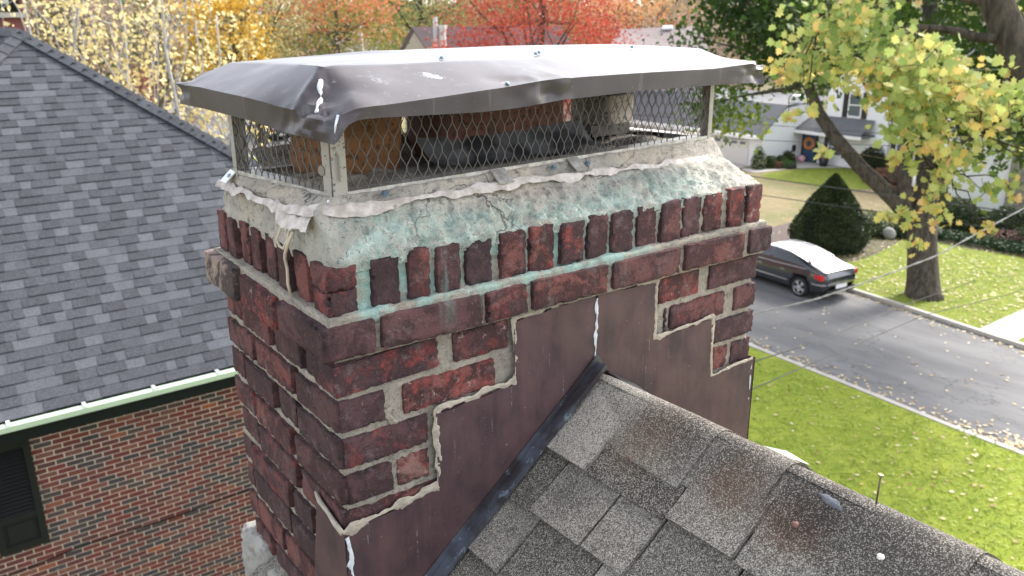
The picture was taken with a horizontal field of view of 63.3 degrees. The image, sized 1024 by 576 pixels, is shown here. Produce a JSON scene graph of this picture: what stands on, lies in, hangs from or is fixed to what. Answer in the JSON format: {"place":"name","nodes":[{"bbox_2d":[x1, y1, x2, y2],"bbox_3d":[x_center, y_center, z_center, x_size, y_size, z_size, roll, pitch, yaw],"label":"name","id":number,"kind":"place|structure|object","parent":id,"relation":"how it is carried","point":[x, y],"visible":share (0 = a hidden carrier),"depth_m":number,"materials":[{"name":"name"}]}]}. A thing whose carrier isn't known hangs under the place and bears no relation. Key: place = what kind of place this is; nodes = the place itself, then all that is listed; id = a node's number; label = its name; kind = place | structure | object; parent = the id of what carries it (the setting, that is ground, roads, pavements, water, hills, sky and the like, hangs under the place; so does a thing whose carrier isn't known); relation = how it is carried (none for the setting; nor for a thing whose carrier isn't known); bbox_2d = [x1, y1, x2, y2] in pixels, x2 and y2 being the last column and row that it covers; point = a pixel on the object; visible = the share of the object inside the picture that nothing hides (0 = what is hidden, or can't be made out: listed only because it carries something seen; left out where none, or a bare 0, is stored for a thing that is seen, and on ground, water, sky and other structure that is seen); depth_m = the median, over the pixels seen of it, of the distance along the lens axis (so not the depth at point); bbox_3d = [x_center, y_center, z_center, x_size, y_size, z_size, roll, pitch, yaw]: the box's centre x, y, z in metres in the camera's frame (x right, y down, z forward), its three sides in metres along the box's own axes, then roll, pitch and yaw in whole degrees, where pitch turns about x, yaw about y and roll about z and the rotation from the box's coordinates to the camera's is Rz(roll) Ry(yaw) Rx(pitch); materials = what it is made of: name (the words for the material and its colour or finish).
{"place":"outdoors","nodes":[
{"label":"outdoors","id":0,"kind":"place"},
{"bbox_2d":[30,0,801,22],"label":"sky","id":1,"kind":"structure","parent":0,"point":[209,0],"materials":[{"name":"white"}]},
{"bbox_2d":[132,24,827,112],"bbox_3d":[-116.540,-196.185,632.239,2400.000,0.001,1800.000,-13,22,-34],"label":"ground","id":2,"kind":"structure","parent":0,"point":[765,87],"depth_m":110.60,"materials":[{"name":"green plant"}]},
{"bbox_2d":[25,0,160,87],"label":"birch tree","id":3,"kind":"object","parent":2,"relation":"on","point":[134,15],"visible":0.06,"depth_m":54.48,"materials":[{"name":"yellow plant"}]},
{"bbox_2d":[190,0,325,146],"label":"oak tree","id":4,"kind":"object","parent":2,"relation":"on","point":[283,11],"visible":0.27,"depth_m":57.19,"materials":[{"name":"orange plant"}]},
{"bbox_2d":[208,0,332,60],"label":"copper beech","id":5,"kind":"object","parent":2,"relation":"on","point":[323,19],"visible":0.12,"depth_m":80.60,"materials":[{"name":"orange plant"}]},
{"bbox_2d":[278,0,427,56],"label":"oak tree","id":6,"kind":"object","parent":2,"relation":"on","point":[321,44],"visible":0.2,"depth_m":111.45,"materials":[{"name":"orange plant"}]},
{"bbox_2d":[327,0,506,50],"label":"oak tree","id":7,"kind":"object","parent":2,"relation":"on","point":[421,10],"visible":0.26,"depth_m":104.66,"materials":[{"name":"orange plant"}]},
{"bbox_2d":[445,0,590,43],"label":"oak tree","id":8,"kind":"object","parent":2,"relation":"on","point":[506,13],"visible":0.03,"depth_m":122.79,"materials":[{"name":"red plant"}]},
{"bbox_2d":[25,0,1023,81],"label":"woodland","id":9,"kind":"object","parent":2,"relation":"on","point":[663,9],"visible":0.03,"depth_m":124.51,"materials":[{"name":"orange plant"}]},
{"bbox_2d":[499,0,584,44],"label":"maple tree","id":10,"kind":"object","parent":2,"relation":"on","point":[561,1],"visible":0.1,"depth_m":95.98,"materials":[{"name":"red plant"}]},
{"bbox_2d":[530,0,710,44],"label":"maple tree","id":11,"kind":"object","parent":2,"relation":"on","point":[629,9],"visible":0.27,"depth_m":116.14,"materials":[{"name":"orange plant"}]},
{"bbox_2d":[610,1,768,90],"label":"oak tree","id":12,"kind":"object","parent":2,"relation":"on","point":[717,50],"visible":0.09,"depth_m":74.44,"materials":[{"name":"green plant"}]},
{"bbox_2d":[911,0,1022,30],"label":"oak tree","id":13,"kind":"object","parent":2,"relation":"on","point":[972,12],"visible":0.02,"depth_m":54.82,"materials":[{"name":"plant"}]},
{"bbox_2d":[121,81,1023,450],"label":"road","id":14,"kind":"structure","parent":0,"point":[971,385],"depth_m":23.22,"materials":[{"name":"grey asphalt"}]},
{"bbox_2d":[155,17,200,100],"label":"utility pole","id":15,"kind":"object","parent":14,"relation":"on","point":[175,51],"visible":0.03,"depth_m":88.93,"materials":[{"name":"grey wood"}]},
{"bbox_2d":[252,124,289,138],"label":"parked car","id":16,"kind":"object","parent":14,"relation":"on","point":[275,137],"visible":0.16,"depth_m":64.05,"materials":[{"name":"grey paint"}]},
{"bbox_2d":[105,76,1023,348],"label":"kerb","id":17,"kind":"structure","parent":14,"relation":"on","point":[947,320],"depth_m":25.48,"materials":[{"name":"stone"}]},
{"bbox_2d":[249,155,1023,455],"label":"kerb","id":18,"kind":"structure","parent":14,"relation":"on","point":[984,438],"depth_m":20.03,"materials":[{"name":"concrete"}]},
{"bbox_2d":[756,239,857,296],"bbox_3d":[9.636,-0.915,29.301,2.180,1.422,4.855,-11,21,-30],"label":"parked car","id":19,"kind":"object","parent":14,"relation":"on","point":[801,268],"visible":0.77,"depth_m":27.93,"materials":[{"name":"grey paint"}]},
{"bbox_2d":[749,167,1023,558],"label":"fallen leaves","id":20,"kind":"object","parent":14,"relation":"on","point":[1008,442],"visible":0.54,"depth_m":22.36,"materials":[{"name":"yellow plant"}]},
{"bbox_2d":[249,156,1023,571],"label":"front lawn","id":21,"kind":"structure","parent":0,"point":[837,458],"depth_m":17.66,"materials":[{"name":"green plant"}]},
{"bbox_2d":[0,0,27,31],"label":"brick house","id":22,"kind":"structure","parent":21,"relation":"on","point":[16,20],"depth_m":25.84,"materials":[{"name":"beige paint"}]},
{"bbox_2d":[0,0,19,11],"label":"window","id":23,"kind":"structure","parent":22,"relation":"in","point":[13,8],"depth_m":25.75,"materials":[{"name":"paint"}]},
{"bbox_2d":[0,0,150,67],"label":"birch tree","id":24,"kind":"object","parent":21,"relation":"on","point":[23,4],"visible":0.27,"depth_m":23.77,"materials":[{"name":"yellow plant"}]},
{"bbox_2d":[1,0,162,101],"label":"birch tree","id":25,"kind":"object","parent":21,"relation":"on","point":[78,5],"visible":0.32,"depth_m":20.30,"materials":[{"name":"yellow plant"}]},
{"bbox_2d":[8,0,214,118],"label":"birch tree","id":26,"kind":"object","parent":21,"relation":"on","point":[128,72],"visible":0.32,"depth_m":21.86,"materials":[{"name":"yellow plant"}]},
{"bbox_2d":[26,0,197,119],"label":"oak tree","id":27,"kind":"object","parent":21,"relation":"on","point":[53,39],"visible":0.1,"depth_m":39.67,"materials":[{"name":"yellow plant"}]},
{"bbox_2d":[0,27,260,575],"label":"brick house","id":28,"kind":"structure","parent":21,"relation":"on","point":[122,444],"depth_m":10.97,"materials":[{"name":"red brick"}]},
{"bbox_2d":[58,0,223,135],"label":"oak tree","id":29,"kind":"object","parent":21,"relation":"on","point":[174,67],"visible":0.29,"depth_m":48.36,"materials":[{"name":"yellow plant"}]},
{"bbox_2d":[119,61,167,105],"bbox_3d":[-14.355,-4.677,31.871,3.337,7.758,3.980,-13,22,-34],"label":"maple tree","id":30,"kind":"object","parent":21,"relation":"on","point":[142,86],"visible":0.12,"depth_m":30.91,"materials":[{"name":"yellow plant"}]},
{"bbox_2d":[87,0,257,139],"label":"birch tree","id":31,"kind":"object","parent":21,"relation":"on","point":[174,92],"visible":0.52,"depth_m":20.43,"materials":[{"name":"yellow plant"}]},
{"bbox_2d":[143,0,293,156],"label":"birch tree","id":32,"kind":"object","parent":21,"relation":"on","point":[219,57],"visible":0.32,"depth_m":24.07,"materials":[{"name":"yellow plant"}]},
{"bbox_2d":[160,0,285,131],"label":"maple tree","id":33,"kind":"object","parent":21,"relation":"on","point":[218,7],"visible":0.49,"depth_m":44.27,"materials":[{"name":"yellow plant"}]},
{"bbox_2d":[249,373,1023,575],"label":"shingled house","id":34,"kind":"structure","parent":21,"relation":"on","point":[620,478],"depth_m":1.41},
{"bbox_2d":[204,92,771,575],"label":"brick chimney","id":35,"kind":"object","parent":34,"relation":"on","point":[422,368],"visible":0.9,"depth_m":1.58,"materials":[{"name":"red brick"}]},
{"bbox_2d":[176,44,764,202],"bbox_3d":[-0.040,-0.386,1.771,1.128,0.241,0.605,-15,23,-38],"label":"chimney cap","id":36,"kind":"object","parent":35,"relation":"on","point":[324,101],"visible":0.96,"depth_m":1.48,"materials":[{"name":"metal"}]},
{"bbox_2d":[765,446,809,466],"bbox_3d":[0.480,0.292,1.433,0.044,0.034,0.093,-7,19,-19],"label":"metal scrap","id":37,"kind":"object","parent":34,"relation":"on","point":[786,453],"visible":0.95,"depth_m":1.42,"materials":[{"name":"white metal"}]},
{"bbox_2d":[875,473,883,504],"bbox_3d":[0.545,0.299,1.234,0.009,0.050,0.008,-13,22,-34],"label":"roofing nail","id":38,"kind":"object","parent":34,"relation":"on","point":[879,483],"visible":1,"depth_m":1.23,"materials":[{"name":"metal"}]},
{"bbox_2d":[746,0,1023,257],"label":"maple tree","id":39,"kind":"object","parent":21,"relation":"on","point":[922,83],"visible":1,"depth_m":8.71,"materials":[{"name":"yellow plant"}]},
{"bbox_2d":[748,351,1023,569],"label":"grass tufts","id":40,"kind":"object","parent":21,"relation":"on","point":[899,465],"visible":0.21,"depth_m":17.61,"materials":[{"name":"green plant"}]},
{"bbox_2d":[401,117,912,226],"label":"dry lawn","id":41,"kind":"structure","parent":0,"point":[771,209],"depth_m":42.23,"materials":[{"name":"beige plant"}]},
{"bbox_2d":[236,0,422,57],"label":"maple tree","id":42,"kind":"object","parent":41,"relation":"on","point":[337,31],"visible":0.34,"depth_m":67.88,"materials":[{"name":"orange plant"}]},
{"bbox_2d":[292,17,401,56],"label":"tree","id":43,"kind":"object","parent":41,"relation":"on","point":[356,47],"visible":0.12,"depth_m":60.91,"materials":[{"name":"brown plant"}]},
{"bbox_2d":[349,26,376,51],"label":"utility pole","id":44,"kind":"object","parent":41,"relation":"on","point":[361,43],"visible":0.1,"depth_m":77.73,"materials":[{"name":"grey wood"}]},
{"bbox_2d":[427,38,457,48],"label":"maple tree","id":45,"kind":"object","parent":41,"relation":"on","point":[444,43],"visible":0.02,"depth_m":53.81,"materials":[{"name":"plant"}]},
{"bbox_2d":[400,17,571,131],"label":"house","id":46,"kind":"structure","parent":41,"relation":"on","point":[415,37],"depth_m":64.76,"materials":[{"name":"metal"}]},
{"bbox_2d":[412,0,652,120],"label":"maple tree","id":47,"kind":"object","parent":41,"relation":"on","point":[500,28],"visible":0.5,"depth_m":49.41,"materials":[{"name":"red plant"}]},
{"bbox_2d":[612,25,708,92],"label":"house","id":48,"kind":"structure","parent":41,"relation":"on","point":[652,39],"depth_m":65.00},
{"bbox_2d":[750,146,766,169],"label":"leafy shrub","id":49,"kind":"object","parent":41,"relation":"on","point":[758,159],"visible":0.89,"depth_m":50.20,"materials":[{"name":"green plant"}]},
{"bbox_2d":[765,155,777,168],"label":"box shrub","id":50,"kind":"object","parent":41,"relation":"on","point":[770,161],"visible":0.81,"depth_m":50.58,"materials":[{"name":"green plant"}]},
{"bbox_2d":[773,161,782,168],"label":"plant","id":51,"kind":"object","parent":41,"relation":"on","point":[778,165],"visible":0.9,"depth_m":50.47,"materials":[{"name":"red plant"}]},
{"bbox_2d":[776,155,787,161],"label":"box shrub","id":52,"kind":"object","parent":41,"relation":"on","point":[781,158],"visible":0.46,"depth_m":51.06,"materials":[{"name":"green plant"}]},
{"bbox_2d":[781,160,796,168],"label":"plant","id":53,"kind":"object","parent":41,"relation":"on","point":[788,164],"visible":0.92,"depth_m":50.50,"materials":[{"name":"green plant"}]},
{"bbox_2d":[782,150,795,161],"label":"box shrub","id":54,"kind":"object","parent":41,"relation":"on","point":[790,155],"visible":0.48,"depth_m":51.91,"materials":[{"name":"green plant"}]},
{"bbox_2d":[627,31,995,167],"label":"white house","id":55,"kind":"structure","parent":41,"relation":"on","point":[858,118],"depth_m":51.66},
{"bbox_2d":[630,124,676,131],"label":"garage door","id":56,"kind":"structure","parent":55,"relation":"in","point":[638,126],"depth_m":57.93,"materials":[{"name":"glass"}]},
{"bbox_2d":[711,135,748,164],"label":"garage door","id":57,"kind":"structure","parent":55,"relation":"in","point":[734,154],"depth_m":52.31,"materials":[{"name":"white metal"}]},
{"bbox_2d":[802,134,816,161],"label":"front door","id":58,"kind":"structure","parent":55,"relation":"in","point":[808,148],"depth_m":52.52,"materials":[{"name":"blue wood"}]},
{"bbox_2d":[827,140,840,156],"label":"window","id":59,"kind":"structure","parent":55,"relation":"in","point":[830,146],"depth_m":51.25,"materials":[{"name":"white glass"}]},
{"bbox_2d":[847,92,863,117],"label":"window","id":60,"kind":"structure","parent":55,"relation":"in","point":[854,109],"depth_m":50.08,"materials":[{"name":"white glass"}]},
{"bbox_2d":[895,143,916,159],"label":"window","id":61,"kind":"structure","parent":55,"relation":"in","point":[898,148],"depth_m":48.32,"materials":[{"name":"white glass"}]},
{"bbox_2d":[735,0,970,108],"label":"oak tree","id":62,"kind":"object","parent":41,"relation":"on","point":[822,89],"visible":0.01,"depth_m":64.11,"materials":[{"name":"green plant"}]},
{"bbox_2d":[860,146,888,173],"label":"round shrub","id":63,"kind":"object","parent":41,"relation":"on","point":[874,163],"visible":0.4,"depth_m":48.69,"materials":[{"name":"green plant"}]},
{"bbox_2d":[861,165,944,192],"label":"spreading shrub","id":64,"kind":"object","parent":41,"relation":"on","point":[889,177],"visible":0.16,"depth_m":44.76,"materials":[{"name":"green plant"}]},
{"bbox_2d":[402,128,1023,213],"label":"wire","id":65,"kind":"object","parent":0,"point":[877,193],"visible":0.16,"depth_m":20.85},
{"bbox_2d":[732,163,749,167],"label":"driveway","id":66,"kind":"structure","parent":0,"point":[739,165],"depth_m":51.68,"materials":[{"name":"concrete"}]},
{"bbox_2d":[563,109,1019,143],"bbox_3d":[4.104,-5.603,26.830,0.014,1.135,35.280,-13,22,-34],"label":"wire","id":67,"kind":"object","parent":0,"point":[801,127],"visible":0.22,"depth_m":22.19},
{"bbox_2d":[742,161,844,171],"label":"front path","id":68,"kind":"structure","parent":0,"point":[804,164],"depth_m":50.86,"materials":[{"name":"concrete"}]},
{"bbox_2d":[797,155,805,161],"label":"pumpkin","id":69,"kind":"object","parent":68,"relation":"on","point":[801,158],"visible":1,"depth_m":52.58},
{"bbox_2d":[817,150,832,166],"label":"planter","id":70,"kind":"object","parent":68,"relation":"on","point":[823,162],"visible":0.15,"depth_m":51.01,"materials":[{"name":"black plastic"}]},
{"bbox_2d":[762,168,870,188],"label":"lawn","id":71,"kind":"structure","parent":0,"point":[812,176],"depth_m":48.10,"materials":[{"name":"green plant"}]},
{"bbox_2d":[755,280,976,361],"bbox_3d":[5.311,0.356,11.912,0.193,2.812,15.024,13,23,36],"label":"wire","id":72,"kind":"object","parent":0,"point":[854,326],"visible":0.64,"depth_m":10.80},
{"bbox_2d":[721,138,1021,151],"bbox_3d":[4.144,-5.008,26.974,0.014,2.495,35.201,-13,22,-34],"label":"wire","id":73,"kind":"object","parent":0,"point":[842,143],"visible":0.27,"depth_m":21.50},
{"bbox_2d":[752,289,1023,389],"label":"wire","id":74,"kind":"object","parent":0,"point":[868,339],"visible":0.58,"depth_m":10.60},
{"bbox_2d":[753,208,1023,314],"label":"service cable","id":75,"kind":"object","parent":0,"point":[784,306],"visible":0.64,"depth_m":9.98,"materials":[{"name":"black rubber"}]},
{"bbox_2d":[762,195,1023,232],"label":"wire","id":76,"kind":"object","parent":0,"point":[878,211],"visible":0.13,"depth_m":21.29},
{"bbox_2d":[835,210,1023,328],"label":"lawn","id":77,"kind":"structure","parent":0,"point":[901,298],"depth_m":28.98,"materials":[{"name":"green plant"}]},
{"bbox_2d":[642,0,1023,301],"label":"maple tree","id":78,"kind":"object","parent":77,"relation":"on","point":[923,279],"visible":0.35,"depth_m":27.46,"materials":[{"name":"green plant"}]},
{"bbox_2d":[771,214,902,261],"bbox_3d":[14.486,-2.390,35.659,9.575,0.001,5.292,-13,22,-34],"label":"planting bed","id":79,"kind":"object","parent":77,"relation":"on","point":[779,232],"visible":0.26,"depth_m":34.03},
{"bbox_2d":[787,173,873,255],"bbox_3d":[12.715,-3.095,33.130,3.190,3.049,3.243,-13,22,-34],"label":"cone shrub","id":80,"kind":"object","parent":79,"relation":"on","point":[834,230],"visible":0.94,"depth_m":32.34,"materials":[{"name":"green plant"}]},
{"bbox_2d":[863,209,890,238],"bbox_3d":[15.166,-2.599,35.538,2.305,1.584,2.215,-13,22,-34],"label":"garden bush","id":81,"kind":"object","parent":79,"relation":"on","point":[877,231],"visible":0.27,"depth_m":34.80,"materials":[{"name":"green plant"}]},
{"bbox_2d":[882,227,895,238],"bbox_3d":[15.716,-2.248,34.608,0.573,0.579,0.551,-13,22,-34],"label":"garden rock","id":82,"kind":"object","parent":79,"relation":"on","point":[888,233],"visible":0.94,"depth_m":34.44,"materials":[{"name":"stone"}]},
{"bbox_2d":[891,220,942,239],"bbox_3d":[17.122,-2.445,35.213,2.456,1.440,2.345,1,18,4],"label":"garden bush","id":83,"kind":"object","parent":79,"relation":"on","point":[899,232],"visible":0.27,"depth_m":34.64,"materials":[{"name":"green plant"}]},
{"bbox_2d":[912,175,915,187],"bbox_3d":[19.007,-4.511,38.942,0.526,1.950,0.540,-13,22,-34],"label":"post","id":84,"kind":"object","parent":77,"relation":"on","point":[914,181],"visible":0.14,"depth_m":38.72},
{"bbox_2d":[939,189,953,204],"bbox_3d":[20.078,-3.836,39.366,2.056,1.830,2.046,-13,22,-34],"label":"garden bush","id":85,"kind":"object","parent":77,"relation":"on","point":[943,198],"visible":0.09,"depth_m":38.87,"materials":[{"name":"green plant"}]},
{"bbox_2d":[938,230,1023,256],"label":"planting bed","id":86,"kind":"object","parent":77,"relation":"on","point":[977,248],"visible":0.14,"depth_m":33.20,"materials":[{"name":"brown soil"}]},
{"bbox_2d":[936,196,982,231],"bbox_3d":[19.588,-2.914,36.528,2.195,2.206,2.200,11,21,31],"label":"garden bush","id":87,"kind":"object","parent":86,"relation":"on","point":[963,214],"visible":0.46,"depth_m":35.81,"materials":[{"name":"green plant"}]},
{"bbox_2d":[937,228,1023,254],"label":"ground cover","id":88,"kind":"object","parent":86,"relation":"on","point":[994,243],"visible":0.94,"depth_m":33.30,"materials":[{"name":"green plant"}]},
{"bbox_2d":[975,205,1023,237],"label":"garden bush","id":89,"kind":"object","parent":86,"relation":"on","point":[1013,222],"visible":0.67,"depth_m":34.84,"materials":[{"name":"green plant"}]},
{"bbox_2d":[984,228,1023,243],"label":"flowering plant","id":90,"kind":"object","parent":86,"relation":"on","point":[1012,236],"visible":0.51,"depth_m":33.83,"materials":[{"name":"pink plant"}]},
{"bbox_2d":[1016,223,1023,240],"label":"garden bush","id":91,"kind":"object","parent":86,"relation":"on","point":[1021,229],"visible":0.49,"depth_m":33.76,"materials":[{"name":"green plant"}]},
{"bbox_2d":[945,102,1023,210],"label":"white house","id":92,"kind":"structure","parent":77,"relation":"on","point":[986,202],"depth_m":39.09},
{"bbox_2d":[980,309,1023,339],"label":"front path","id":93,"kind":"structure","parent":0,"point":[1017,330],"depth_m":24.75,"materials":[{"name":"concrete"}]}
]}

